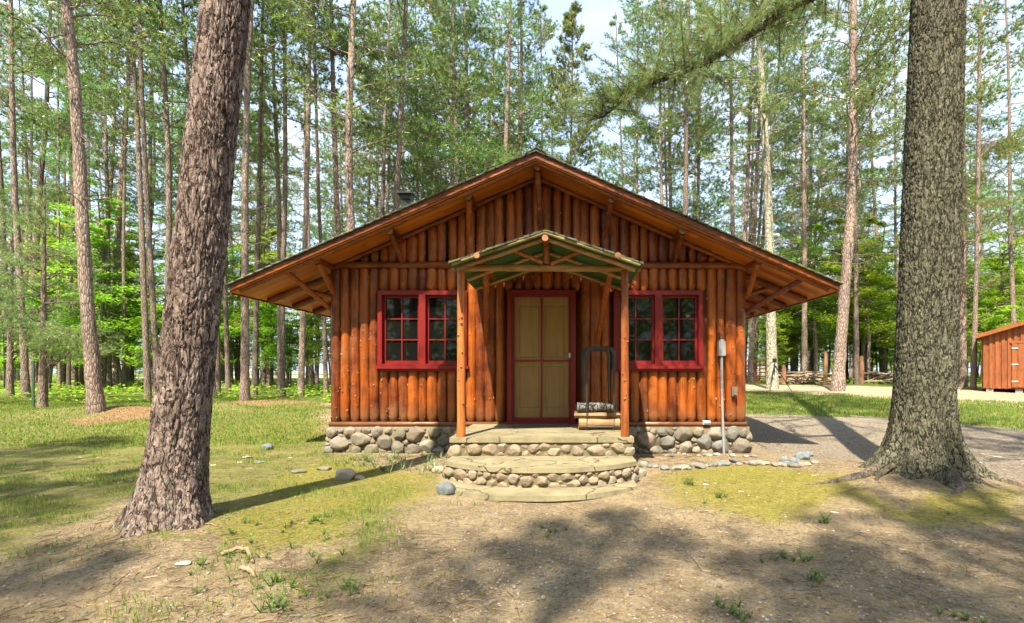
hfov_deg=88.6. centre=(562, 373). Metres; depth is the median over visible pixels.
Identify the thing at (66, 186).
pine tree
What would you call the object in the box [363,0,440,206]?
pine tree
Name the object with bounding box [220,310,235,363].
sapling
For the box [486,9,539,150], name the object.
pine tree
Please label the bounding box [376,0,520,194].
pine tree
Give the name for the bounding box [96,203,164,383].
sapling
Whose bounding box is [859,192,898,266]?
pine tree
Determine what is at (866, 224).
pine tree
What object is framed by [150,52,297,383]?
pine tree
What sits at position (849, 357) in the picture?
shrub
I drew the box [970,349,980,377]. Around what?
shrub
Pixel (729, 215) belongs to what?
pine tree
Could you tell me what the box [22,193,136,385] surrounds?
sapling
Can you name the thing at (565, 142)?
pine tree
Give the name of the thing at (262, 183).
pine tree
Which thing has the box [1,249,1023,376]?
woods
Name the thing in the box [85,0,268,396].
pine tree
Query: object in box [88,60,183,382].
pine tree
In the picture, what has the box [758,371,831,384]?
brush pile
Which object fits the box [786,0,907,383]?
pine tree
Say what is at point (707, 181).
pine tree
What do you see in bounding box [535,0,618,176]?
pine tree
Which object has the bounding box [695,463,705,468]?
rock
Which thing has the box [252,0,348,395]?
pine tree
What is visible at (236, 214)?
pine tree
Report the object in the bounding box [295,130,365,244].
pine tree
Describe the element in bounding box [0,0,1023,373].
sky
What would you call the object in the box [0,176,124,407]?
young pine
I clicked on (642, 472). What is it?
rock
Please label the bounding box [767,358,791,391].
tripod
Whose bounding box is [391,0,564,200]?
pine tree
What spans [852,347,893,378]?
sapling
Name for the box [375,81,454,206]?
pine tree
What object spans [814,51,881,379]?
pine tree
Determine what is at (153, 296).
pine tree
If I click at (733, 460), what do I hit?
rock
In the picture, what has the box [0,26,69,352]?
pine tree
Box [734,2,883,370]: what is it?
pine tree
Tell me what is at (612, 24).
pine tree
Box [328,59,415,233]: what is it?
pine tree
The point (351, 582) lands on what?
weeds
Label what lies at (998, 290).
sapling
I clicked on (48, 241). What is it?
sapling
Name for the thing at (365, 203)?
pine tree
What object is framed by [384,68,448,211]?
pine tree
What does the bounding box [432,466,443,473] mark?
rock
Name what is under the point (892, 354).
sapling
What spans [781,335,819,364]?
shrub
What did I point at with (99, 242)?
sapling
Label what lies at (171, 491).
pine tree
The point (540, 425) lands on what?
doormat
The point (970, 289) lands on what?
sapling
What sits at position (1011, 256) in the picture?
pine tree
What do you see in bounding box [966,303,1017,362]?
sapling
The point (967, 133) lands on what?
pine tree
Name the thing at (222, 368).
pine tree
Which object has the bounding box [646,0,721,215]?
pine tree
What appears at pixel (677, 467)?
rock
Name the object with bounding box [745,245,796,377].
sapling
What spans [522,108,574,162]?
pine tree
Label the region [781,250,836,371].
sapling
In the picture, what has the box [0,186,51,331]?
young pine
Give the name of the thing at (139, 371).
shrub
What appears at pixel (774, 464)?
rock
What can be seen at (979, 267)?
sapling
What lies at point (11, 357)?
young pine
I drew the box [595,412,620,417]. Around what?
firewood log
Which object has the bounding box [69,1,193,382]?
pine tree
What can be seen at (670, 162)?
pine tree
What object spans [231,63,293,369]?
pine tree
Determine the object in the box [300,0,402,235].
pine tree
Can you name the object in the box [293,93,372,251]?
pine tree
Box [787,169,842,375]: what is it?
pine tree
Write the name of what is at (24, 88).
pine tree
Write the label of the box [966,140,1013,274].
pine tree
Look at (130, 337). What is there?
sapling
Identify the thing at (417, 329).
window
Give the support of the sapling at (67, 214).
on the ground at (648, 495)
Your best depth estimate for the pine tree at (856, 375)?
26.69 m
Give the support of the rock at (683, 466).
on the ground at (648, 495)
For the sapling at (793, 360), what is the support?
on the ground at (648, 495)
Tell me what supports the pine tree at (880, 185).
on the ground at (648, 495)
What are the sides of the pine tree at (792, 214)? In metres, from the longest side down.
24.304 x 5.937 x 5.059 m
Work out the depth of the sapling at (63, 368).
29.71 m
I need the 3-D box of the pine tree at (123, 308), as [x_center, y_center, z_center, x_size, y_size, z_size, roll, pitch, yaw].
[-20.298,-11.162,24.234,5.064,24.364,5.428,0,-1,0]
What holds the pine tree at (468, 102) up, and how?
on the ground at (648, 495)
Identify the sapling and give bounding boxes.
[0,210,96,384]
[0,240,23,335]
[0,275,80,391]
[0,278,116,386]
[1,238,68,341]
[15,172,158,388]
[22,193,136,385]
[24,209,121,376]
[61,317,98,366]
[71,292,161,387]
[93,215,142,383]
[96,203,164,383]
[100,298,162,388]
[111,203,164,342]
[134,180,240,328]
[160,239,268,349]
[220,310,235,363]
[221,211,298,385]
[221,311,260,383]
[227,250,269,379]
[231,301,306,387]
[233,234,309,385]
[250,318,316,387]
[259,319,305,382]
[276,312,330,377]
[287,310,330,384]
[297,313,330,389]
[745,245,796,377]
[745,315,785,378]
[746,251,835,371]
[746,305,823,371]
[754,313,800,363]
[776,221,863,382]
[776,237,833,371]
[779,233,834,371]
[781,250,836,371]
[797,202,890,341]
[808,306,852,376]
[810,224,889,349]
[818,204,897,383]
[818,233,895,380]
[830,277,890,355]
[832,235,898,361]
[851,244,898,372]
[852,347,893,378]
[858,218,898,372]
[865,272,895,348]
[872,301,895,360]
[878,335,894,364]
[957,230,1021,375]
[958,253,993,344]
[958,290,994,366]
[958,314,980,375]
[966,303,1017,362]
[967,213,1023,331]
[967,311,990,368]
[969,231,1023,321]
[979,257,1023,325]
[1005,259,1023,319]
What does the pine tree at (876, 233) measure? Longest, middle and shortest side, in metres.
24.522 x 5.282 x 5.022 m
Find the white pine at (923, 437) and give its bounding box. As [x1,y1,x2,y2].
[555,0,1023,494]
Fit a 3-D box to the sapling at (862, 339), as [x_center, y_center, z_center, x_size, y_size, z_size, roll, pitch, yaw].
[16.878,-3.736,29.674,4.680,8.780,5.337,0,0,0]
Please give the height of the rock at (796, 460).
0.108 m
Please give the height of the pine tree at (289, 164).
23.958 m
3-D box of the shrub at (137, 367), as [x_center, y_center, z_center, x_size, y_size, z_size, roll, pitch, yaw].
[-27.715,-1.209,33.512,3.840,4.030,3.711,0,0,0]
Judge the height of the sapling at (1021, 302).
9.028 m
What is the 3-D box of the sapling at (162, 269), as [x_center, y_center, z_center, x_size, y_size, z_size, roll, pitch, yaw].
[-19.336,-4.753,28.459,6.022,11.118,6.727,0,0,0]
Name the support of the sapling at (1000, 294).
on the ground at (648, 495)
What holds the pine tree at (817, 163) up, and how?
on the ground at (648, 495)
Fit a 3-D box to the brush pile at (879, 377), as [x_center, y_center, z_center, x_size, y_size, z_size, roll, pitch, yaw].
[17.218,0.317,27.782,3.406,0.909,2.668,0,0,-25]
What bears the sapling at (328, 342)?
on the ground at (648, 495)
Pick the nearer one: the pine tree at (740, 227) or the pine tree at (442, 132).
the pine tree at (442, 132)
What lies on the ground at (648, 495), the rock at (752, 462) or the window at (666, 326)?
the rock at (752, 462)
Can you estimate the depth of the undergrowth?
19.61 m
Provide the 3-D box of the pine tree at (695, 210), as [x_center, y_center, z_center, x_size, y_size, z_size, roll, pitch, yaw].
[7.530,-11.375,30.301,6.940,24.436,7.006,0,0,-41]
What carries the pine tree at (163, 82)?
on the ground at (648, 495)
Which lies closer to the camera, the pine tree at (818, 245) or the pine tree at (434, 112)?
the pine tree at (434, 112)
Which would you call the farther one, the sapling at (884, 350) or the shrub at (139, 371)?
the shrub at (139, 371)
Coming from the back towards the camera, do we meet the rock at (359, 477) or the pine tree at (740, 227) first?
the pine tree at (740, 227)
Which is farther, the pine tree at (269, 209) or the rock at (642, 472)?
the pine tree at (269, 209)
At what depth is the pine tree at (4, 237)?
24.36 m
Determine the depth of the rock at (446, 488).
5.30 m
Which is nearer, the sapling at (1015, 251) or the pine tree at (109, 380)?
the pine tree at (109, 380)
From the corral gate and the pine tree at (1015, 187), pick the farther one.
the pine tree at (1015, 187)
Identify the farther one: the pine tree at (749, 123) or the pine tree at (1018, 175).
the pine tree at (1018, 175)
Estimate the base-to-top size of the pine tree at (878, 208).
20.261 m
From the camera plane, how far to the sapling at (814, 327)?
29.86 m
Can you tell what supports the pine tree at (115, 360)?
on the ground at (648, 495)
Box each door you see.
[506,290,576,424]
[1010,341,1023,386]
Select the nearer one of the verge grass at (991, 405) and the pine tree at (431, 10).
the verge grass at (991, 405)
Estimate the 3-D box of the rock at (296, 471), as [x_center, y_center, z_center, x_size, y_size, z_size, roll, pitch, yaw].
[-3.269,1.218,6.458,0.178,0.051,0.130,0,0,-36]
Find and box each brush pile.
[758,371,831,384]
[852,370,892,383]
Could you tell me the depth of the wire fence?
13.93 m
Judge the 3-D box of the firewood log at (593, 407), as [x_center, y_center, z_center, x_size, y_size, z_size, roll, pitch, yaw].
[0.459,0.472,7.157,0.522,0.143,0.154,0,0,0]
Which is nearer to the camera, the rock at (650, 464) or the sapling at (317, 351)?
the rock at (650, 464)
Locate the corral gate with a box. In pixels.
[745,360,765,382]
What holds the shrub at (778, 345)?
on the ground at (648, 495)
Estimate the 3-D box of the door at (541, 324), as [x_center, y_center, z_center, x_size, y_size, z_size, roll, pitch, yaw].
[-0.319,-0.243,7.977,1.078,2.035,0.265,0,0,0]
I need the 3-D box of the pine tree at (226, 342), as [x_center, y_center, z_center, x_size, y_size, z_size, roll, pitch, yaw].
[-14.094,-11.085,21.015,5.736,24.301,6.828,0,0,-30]
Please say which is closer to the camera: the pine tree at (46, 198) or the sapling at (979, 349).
the sapling at (979, 349)
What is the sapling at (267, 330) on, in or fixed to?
on the ground at (648, 495)
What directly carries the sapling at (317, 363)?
on the ground at (648, 495)
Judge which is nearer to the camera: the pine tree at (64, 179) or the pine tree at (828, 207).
the pine tree at (828, 207)
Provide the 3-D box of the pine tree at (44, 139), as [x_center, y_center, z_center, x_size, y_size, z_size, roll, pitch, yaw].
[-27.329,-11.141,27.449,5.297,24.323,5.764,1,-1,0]
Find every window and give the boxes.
[374,290,468,370]
[611,290,705,370]
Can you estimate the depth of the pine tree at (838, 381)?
19.29 m
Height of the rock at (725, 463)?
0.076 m
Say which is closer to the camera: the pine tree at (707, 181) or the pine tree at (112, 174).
the pine tree at (112, 174)
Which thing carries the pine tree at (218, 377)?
on the ground at (648, 495)
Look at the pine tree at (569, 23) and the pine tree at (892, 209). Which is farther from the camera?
the pine tree at (892, 209)
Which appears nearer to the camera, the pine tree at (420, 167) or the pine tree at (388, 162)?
the pine tree at (388, 162)
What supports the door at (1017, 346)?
in the shed
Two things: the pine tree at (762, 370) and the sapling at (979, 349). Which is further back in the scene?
the pine tree at (762, 370)
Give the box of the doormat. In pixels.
[512,423,567,426]
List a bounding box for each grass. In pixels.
[0,395,330,446]
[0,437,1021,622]
[745,390,1023,430]
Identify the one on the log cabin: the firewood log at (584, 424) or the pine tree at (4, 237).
the firewood log at (584, 424)
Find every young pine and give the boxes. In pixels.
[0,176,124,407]
[0,177,82,396]
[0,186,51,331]
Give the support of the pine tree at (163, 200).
on the ground at (648, 495)
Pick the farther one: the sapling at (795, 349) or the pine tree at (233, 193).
the pine tree at (233, 193)
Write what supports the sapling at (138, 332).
on the ground at (648, 495)
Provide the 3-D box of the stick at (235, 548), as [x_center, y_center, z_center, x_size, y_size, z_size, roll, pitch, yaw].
[-2.221,1.250,3.620,0.331,0.062,0.104,0,0,22]
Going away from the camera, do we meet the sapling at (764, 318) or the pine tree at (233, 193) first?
the sapling at (764, 318)
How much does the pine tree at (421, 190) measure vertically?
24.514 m
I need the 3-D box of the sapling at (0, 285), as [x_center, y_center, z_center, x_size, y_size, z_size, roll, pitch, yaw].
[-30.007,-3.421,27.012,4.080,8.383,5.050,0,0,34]
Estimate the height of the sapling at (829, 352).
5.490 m
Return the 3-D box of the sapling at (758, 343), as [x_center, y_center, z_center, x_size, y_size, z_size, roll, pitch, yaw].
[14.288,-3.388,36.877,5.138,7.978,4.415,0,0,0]
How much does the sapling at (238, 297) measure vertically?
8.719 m
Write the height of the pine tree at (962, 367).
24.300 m
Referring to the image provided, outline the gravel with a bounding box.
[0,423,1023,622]
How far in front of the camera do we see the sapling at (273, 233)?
28.86 m
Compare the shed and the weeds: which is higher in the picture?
the shed
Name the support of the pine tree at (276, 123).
on the ground at (648, 495)
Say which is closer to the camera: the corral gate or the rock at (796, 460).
the rock at (796, 460)
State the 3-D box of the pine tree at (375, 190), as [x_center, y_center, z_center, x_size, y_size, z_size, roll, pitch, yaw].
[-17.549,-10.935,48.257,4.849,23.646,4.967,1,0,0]
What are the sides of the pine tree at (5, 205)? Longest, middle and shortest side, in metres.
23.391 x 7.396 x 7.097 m
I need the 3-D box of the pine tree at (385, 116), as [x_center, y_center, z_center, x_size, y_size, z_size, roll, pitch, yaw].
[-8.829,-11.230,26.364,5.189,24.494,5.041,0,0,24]
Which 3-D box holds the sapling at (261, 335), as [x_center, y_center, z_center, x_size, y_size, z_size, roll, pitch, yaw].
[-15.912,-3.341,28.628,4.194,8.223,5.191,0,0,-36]
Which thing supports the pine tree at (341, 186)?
on the ground at (648, 495)
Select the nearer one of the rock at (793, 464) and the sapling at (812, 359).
the rock at (793, 464)
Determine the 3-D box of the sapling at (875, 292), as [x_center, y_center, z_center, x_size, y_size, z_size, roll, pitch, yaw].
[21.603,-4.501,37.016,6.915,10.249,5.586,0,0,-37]
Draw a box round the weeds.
[188,446,988,622]
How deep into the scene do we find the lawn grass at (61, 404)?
10.90 m
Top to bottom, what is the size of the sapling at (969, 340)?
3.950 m
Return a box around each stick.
[221,546,253,562]
[239,565,255,576]
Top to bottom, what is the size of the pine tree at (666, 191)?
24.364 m
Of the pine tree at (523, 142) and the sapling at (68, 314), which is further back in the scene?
the pine tree at (523, 142)
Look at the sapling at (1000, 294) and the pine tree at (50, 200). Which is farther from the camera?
the pine tree at (50, 200)
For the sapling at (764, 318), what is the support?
on the ground at (648, 495)
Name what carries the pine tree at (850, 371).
on the ground at (648, 495)
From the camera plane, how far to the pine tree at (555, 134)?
47.56 m
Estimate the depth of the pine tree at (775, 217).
37.52 m
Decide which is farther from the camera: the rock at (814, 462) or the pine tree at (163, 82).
the pine tree at (163, 82)
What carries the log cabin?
on the ground at (648, 495)
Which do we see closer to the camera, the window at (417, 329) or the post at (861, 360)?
the window at (417, 329)
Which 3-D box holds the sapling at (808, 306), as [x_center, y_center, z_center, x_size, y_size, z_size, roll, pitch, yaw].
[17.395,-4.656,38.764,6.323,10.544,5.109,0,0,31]
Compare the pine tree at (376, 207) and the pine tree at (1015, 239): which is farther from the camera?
the pine tree at (1015, 239)
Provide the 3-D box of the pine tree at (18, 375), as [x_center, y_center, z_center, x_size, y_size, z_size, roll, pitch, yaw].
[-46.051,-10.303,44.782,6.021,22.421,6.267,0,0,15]
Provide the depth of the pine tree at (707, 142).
29.39 m
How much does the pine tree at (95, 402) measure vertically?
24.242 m
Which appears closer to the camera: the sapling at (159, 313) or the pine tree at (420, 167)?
the sapling at (159, 313)
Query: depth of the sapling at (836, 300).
35.60 m
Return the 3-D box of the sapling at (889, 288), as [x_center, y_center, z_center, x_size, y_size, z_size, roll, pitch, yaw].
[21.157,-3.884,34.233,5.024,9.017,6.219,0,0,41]
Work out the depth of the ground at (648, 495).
4.05 m
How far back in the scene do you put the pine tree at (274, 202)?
45.88 m
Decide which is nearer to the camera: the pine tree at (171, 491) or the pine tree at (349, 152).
the pine tree at (171, 491)
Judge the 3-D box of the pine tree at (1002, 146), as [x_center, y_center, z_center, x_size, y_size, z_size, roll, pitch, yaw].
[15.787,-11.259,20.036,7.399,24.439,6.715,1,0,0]
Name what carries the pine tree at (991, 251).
on the ground at (648, 495)
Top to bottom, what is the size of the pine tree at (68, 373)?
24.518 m
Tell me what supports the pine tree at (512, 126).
on the ground at (648, 495)
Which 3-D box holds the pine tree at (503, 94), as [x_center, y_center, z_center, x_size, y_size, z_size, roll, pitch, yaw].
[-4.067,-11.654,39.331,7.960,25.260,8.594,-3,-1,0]
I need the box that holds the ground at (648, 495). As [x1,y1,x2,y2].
[0,373,1023,622]
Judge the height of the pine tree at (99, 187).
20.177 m
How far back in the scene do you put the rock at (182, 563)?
3.47 m
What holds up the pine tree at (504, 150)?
on the ground at (648, 495)
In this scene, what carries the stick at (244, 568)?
on the ground at (648, 495)
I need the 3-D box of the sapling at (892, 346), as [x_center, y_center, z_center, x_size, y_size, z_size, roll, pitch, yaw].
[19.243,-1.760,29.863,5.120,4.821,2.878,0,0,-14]
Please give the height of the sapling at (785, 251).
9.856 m
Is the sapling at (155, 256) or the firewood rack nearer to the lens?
the firewood rack
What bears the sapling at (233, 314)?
on the ground at (648, 495)
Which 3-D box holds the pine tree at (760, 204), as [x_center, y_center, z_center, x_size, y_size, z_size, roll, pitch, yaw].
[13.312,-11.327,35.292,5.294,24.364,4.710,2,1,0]
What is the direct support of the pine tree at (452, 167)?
on the ground at (648, 495)
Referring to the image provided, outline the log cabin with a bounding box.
[225,147,843,502]
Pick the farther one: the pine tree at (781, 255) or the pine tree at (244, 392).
the pine tree at (781, 255)
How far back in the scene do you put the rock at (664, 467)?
6.61 m
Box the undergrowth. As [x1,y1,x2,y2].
[0,374,980,401]
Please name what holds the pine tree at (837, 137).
on the ground at (648, 495)
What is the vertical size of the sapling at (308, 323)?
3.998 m
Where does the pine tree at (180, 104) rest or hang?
on the ground at (648, 495)
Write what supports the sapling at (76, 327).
on the ground at (648, 495)
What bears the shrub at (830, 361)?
on the ground at (648, 495)
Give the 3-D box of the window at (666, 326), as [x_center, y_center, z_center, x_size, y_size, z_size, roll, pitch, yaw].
[1.450,-0.638,7.975,1.410,1.225,0.250,0,0,0]
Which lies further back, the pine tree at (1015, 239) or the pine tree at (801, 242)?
the pine tree at (1015, 239)
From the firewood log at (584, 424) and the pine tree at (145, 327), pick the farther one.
the pine tree at (145, 327)
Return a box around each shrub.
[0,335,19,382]
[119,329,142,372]
[134,360,143,378]
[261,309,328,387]
[274,362,276,379]
[747,322,793,365]
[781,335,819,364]
[817,345,833,377]
[817,353,832,371]
[831,346,870,367]
[850,333,893,370]
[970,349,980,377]
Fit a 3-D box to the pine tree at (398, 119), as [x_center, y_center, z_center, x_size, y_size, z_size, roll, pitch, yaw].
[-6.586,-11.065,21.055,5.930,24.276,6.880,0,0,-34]
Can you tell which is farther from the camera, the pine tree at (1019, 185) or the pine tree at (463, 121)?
the pine tree at (1019, 185)
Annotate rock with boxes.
[175,561,190,565]
[261,443,272,449]
[290,469,306,473]
[316,466,331,470]
[334,468,355,480]
[353,475,364,479]
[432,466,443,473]
[436,482,455,494]
[638,461,647,467]
[639,469,646,476]
[647,462,658,467]
[660,465,669,469]
[673,466,681,469]
[679,464,688,469]
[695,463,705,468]
[708,461,717,466]
[719,460,729,465]
[729,458,740,462]
[748,460,757,465]
[757,460,765,465]
[770,462,778,466]
[779,456,788,461]
[787,462,800,467]
[789,458,800,462]
[795,451,809,459]
[810,460,819,463]
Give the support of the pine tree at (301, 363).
on the ground at (648, 495)
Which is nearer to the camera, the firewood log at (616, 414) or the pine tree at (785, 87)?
the firewood log at (616, 414)
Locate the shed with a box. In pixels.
[976,321,1023,392]
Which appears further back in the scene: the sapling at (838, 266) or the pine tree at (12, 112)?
the sapling at (838, 266)
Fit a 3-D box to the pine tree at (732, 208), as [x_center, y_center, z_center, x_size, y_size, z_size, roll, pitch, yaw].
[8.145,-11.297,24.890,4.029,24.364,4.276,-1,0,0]
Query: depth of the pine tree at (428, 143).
36.41 m
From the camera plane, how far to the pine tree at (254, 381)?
19.10 m
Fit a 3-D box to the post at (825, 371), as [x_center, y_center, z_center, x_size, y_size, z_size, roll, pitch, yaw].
[13.094,-0.255,26.001,0.224,1.694,0.244,0,0,0]
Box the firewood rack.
[581,346,615,429]
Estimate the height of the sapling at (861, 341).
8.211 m
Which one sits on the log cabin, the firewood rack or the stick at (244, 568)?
the firewood rack
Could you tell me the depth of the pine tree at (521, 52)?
25.59 m
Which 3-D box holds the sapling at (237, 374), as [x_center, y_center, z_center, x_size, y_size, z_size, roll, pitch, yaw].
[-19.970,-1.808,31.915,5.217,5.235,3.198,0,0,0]
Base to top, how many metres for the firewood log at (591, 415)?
0.082 m
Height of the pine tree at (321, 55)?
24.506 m
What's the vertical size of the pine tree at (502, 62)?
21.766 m
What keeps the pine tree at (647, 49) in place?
on the ground at (648, 495)
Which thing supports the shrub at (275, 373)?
on the ground at (648, 495)
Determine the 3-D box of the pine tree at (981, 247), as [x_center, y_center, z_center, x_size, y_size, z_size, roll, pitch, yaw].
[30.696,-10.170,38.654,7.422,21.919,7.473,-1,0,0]
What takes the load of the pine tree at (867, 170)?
on the ground at (648, 495)
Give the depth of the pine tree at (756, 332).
32.62 m
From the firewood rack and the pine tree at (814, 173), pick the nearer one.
the firewood rack
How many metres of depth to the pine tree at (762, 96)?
20.85 m
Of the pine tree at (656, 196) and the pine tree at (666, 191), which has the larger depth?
the pine tree at (656, 196)
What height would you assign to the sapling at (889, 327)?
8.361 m
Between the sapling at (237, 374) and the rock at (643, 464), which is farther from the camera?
the sapling at (237, 374)
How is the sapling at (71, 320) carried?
on the ground at (648, 495)
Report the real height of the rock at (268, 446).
0.121 m
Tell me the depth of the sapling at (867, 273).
27.70 m
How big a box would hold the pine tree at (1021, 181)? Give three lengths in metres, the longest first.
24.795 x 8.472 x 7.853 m
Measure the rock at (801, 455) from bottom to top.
0.145 m
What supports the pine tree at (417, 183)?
on the ground at (648, 495)
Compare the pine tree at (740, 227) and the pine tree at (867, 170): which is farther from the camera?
the pine tree at (740, 227)
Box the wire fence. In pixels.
[0,361,47,406]
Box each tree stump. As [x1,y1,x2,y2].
[780,365,785,384]
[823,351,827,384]
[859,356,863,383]
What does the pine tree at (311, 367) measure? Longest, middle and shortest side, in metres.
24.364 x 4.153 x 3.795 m
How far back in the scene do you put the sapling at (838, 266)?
29.29 m
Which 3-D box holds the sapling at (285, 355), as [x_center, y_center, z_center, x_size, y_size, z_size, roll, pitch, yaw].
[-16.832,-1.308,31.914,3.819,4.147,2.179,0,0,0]
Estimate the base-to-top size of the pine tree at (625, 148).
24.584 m
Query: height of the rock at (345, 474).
0.177 m
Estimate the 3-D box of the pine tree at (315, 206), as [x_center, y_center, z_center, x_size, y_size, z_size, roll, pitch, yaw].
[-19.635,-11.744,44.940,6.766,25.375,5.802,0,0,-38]
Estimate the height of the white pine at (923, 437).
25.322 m
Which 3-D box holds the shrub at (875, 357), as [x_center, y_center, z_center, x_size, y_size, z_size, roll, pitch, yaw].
[21.672,-1.427,36.548,3.903,4.142,3.896,0,0,-36]
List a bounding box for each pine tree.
[0,0,62,301]
[0,0,64,387]
[0,0,125,387]
[0,0,136,397]
[0,0,179,413]
[0,0,181,388]
[0,1,99,386]
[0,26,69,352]
[0,124,50,379]
[2,124,62,379]
[4,0,143,388]
[6,124,97,310]
[8,75,165,270]
[9,142,70,301]
[15,0,108,386]
[32,66,99,241]
[41,0,271,289]
[58,0,196,398]
[60,149,157,343]
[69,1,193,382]
[73,0,190,388]
[80,0,179,387]
[84,2,146,291]
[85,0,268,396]
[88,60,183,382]
[109,0,251,537]
[117,1,275,391]
[126,0,199,379]
[129,41,298,383]
[131,132,239,279]
[146,31,187,230]
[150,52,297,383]
[152,163,240,267]
[153,0,281,395]
[153,73,233,248]
[155,0,348,400]
[183,0,318,394]
[228,122,312,316]
[228,186,254,282]
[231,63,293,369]
[231,102,314,349]
[232,128,299,260]
[235,22,293,382]
[239,3,337,388]
[246,0,460,241]
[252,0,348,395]
[252,0,388,395]
[254,0,365,396]
[268,15,344,384]
[269,141,332,378]
[292,87,372,366]
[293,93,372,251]
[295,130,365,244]
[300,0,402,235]
[301,49,415,246]
[325,0,477,214]
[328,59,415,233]
[331,2,441,216]
[336,1,411,215]
[354,2,433,214]
[354,149,393,223]
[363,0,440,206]
[373,1,458,200]
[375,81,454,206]
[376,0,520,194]
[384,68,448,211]
[387,0,516,191]
[390,0,485,191]
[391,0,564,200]
[400,19,462,196]
[400,45,445,203]
[408,0,594,178]
[419,0,526,178]
[419,50,515,197]
[420,50,462,190]
[438,26,524,181]
[478,61,537,162]
[481,0,558,156]
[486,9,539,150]
[492,98,532,167]
[499,4,588,168]
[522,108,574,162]
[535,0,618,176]
[536,122,559,156]
[574,0,680,196]
[595,12,651,187]
[597,109,664,201]
[601,0,712,204]
[617,0,743,220]
[619,0,706,206]
[643,0,751,229]
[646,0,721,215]
[651,137,702,213]
[659,91,747,236]
[675,0,733,221]
[679,0,864,389]
[690,1,765,239]
[700,0,809,242]
[709,185,740,233]
[711,92,800,379]
[713,3,815,382]
[715,151,764,248]
[728,191,761,375]
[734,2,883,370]
[734,36,799,320]
[742,16,819,379]
[757,79,844,371]
[758,0,975,390]
[761,206,790,375]
[762,70,830,374]
[767,7,849,370]
[774,166,831,369]
[778,208,800,371]
[785,88,844,370]
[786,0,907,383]
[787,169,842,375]
[789,93,845,370]
[809,0,890,383]
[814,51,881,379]
[815,156,898,378]
[820,0,986,337]
[821,111,898,261]
[822,7,906,371]
[824,226,870,376]
[857,184,891,290]
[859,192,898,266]
[867,0,1023,386]
[878,150,902,277]
[883,0,1023,389]
[964,0,1023,323]
[965,90,1023,378]
[965,94,997,234]
[965,113,1017,311]
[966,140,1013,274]
[987,160,1023,269]
[991,170,1023,290]
[992,208,1023,291]
[1007,165,1023,235]
[1007,176,1023,262]
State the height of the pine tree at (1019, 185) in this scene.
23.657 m
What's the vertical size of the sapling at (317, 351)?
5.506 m
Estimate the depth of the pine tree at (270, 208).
42.12 m
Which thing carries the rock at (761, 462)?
on the ground at (648, 495)
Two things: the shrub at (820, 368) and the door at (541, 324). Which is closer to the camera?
the door at (541, 324)
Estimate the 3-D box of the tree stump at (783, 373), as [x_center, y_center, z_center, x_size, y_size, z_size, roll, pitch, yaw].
[10.994,0.082,25.996,0.307,0.998,0.276,0,0,-35]
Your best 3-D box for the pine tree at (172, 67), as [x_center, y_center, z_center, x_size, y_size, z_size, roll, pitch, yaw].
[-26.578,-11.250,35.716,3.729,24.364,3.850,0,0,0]
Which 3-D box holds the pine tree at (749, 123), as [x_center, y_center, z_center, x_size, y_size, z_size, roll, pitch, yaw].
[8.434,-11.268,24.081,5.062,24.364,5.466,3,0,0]
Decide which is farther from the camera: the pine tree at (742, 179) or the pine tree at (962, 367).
the pine tree at (742, 179)
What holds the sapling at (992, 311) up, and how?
on the ground at (648, 495)
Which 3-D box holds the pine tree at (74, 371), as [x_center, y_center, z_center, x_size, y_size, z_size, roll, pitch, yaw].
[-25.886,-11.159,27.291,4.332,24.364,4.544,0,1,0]
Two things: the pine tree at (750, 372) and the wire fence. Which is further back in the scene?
the pine tree at (750, 372)
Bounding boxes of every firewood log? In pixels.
[574,412,606,417]
[577,402,614,412]
[578,418,619,428]
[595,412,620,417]
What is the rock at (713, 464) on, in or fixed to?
on the ground at (648, 495)
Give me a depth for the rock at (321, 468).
6.58 m
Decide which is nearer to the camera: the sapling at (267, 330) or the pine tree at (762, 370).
the sapling at (267, 330)
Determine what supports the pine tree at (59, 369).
on the ground at (648, 495)
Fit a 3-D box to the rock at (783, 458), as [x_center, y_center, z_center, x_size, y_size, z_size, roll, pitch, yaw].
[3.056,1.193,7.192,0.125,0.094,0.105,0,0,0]
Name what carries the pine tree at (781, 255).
on the ground at (648, 495)
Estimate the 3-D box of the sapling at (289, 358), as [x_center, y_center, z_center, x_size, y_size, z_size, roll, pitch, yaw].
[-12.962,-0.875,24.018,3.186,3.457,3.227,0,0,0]
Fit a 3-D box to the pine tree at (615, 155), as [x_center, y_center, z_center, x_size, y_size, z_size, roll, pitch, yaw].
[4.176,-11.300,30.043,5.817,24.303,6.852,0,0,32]
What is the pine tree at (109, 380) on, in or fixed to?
on the ground at (648, 495)

